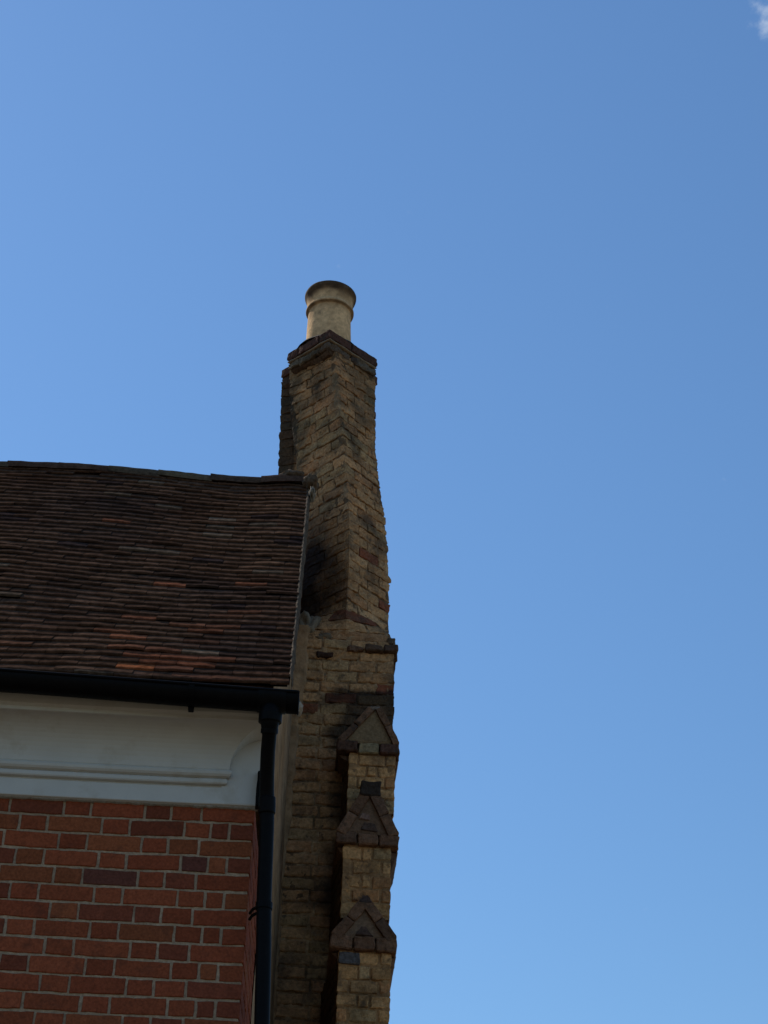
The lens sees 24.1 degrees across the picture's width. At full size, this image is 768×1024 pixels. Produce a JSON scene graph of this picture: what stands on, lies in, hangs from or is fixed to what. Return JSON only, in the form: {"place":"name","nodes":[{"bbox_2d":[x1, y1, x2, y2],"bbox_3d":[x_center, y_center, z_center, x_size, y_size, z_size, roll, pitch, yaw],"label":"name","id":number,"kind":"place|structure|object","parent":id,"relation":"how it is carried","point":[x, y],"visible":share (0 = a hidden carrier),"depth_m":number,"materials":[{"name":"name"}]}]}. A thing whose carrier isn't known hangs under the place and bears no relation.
{"place":"outdoors","nodes":[
{"label":"outdoors","id":0,"kind":"place"},
{"bbox_2d":[0,460,318,1023],"bbox_3d":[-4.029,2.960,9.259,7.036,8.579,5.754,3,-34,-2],"label":"brick house","id":1,"kind":"structure","parent":0,"point":[149,623],"depth_m":7.64,"materials":[{"name":"brick"}]},
{"bbox_2d":[0,0,767,1023],"label":"sky","id":2,"kind":"structure","parent":0,"point":[546,221],"materials":[{"name":"blue"}]},
{"label":"ground","id":3,"kind":"structure","parent":0,"visible":0},
{"bbox_2d":[251,280,399,1023],"bbox_3d":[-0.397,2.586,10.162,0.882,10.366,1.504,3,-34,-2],"label":"chimney stack","id":4,"kind":"object","parent":3,"relation":"on","point":[336,950],"visible":0.95,"depth_m":11.02,"materials":[{"name":"brick"}]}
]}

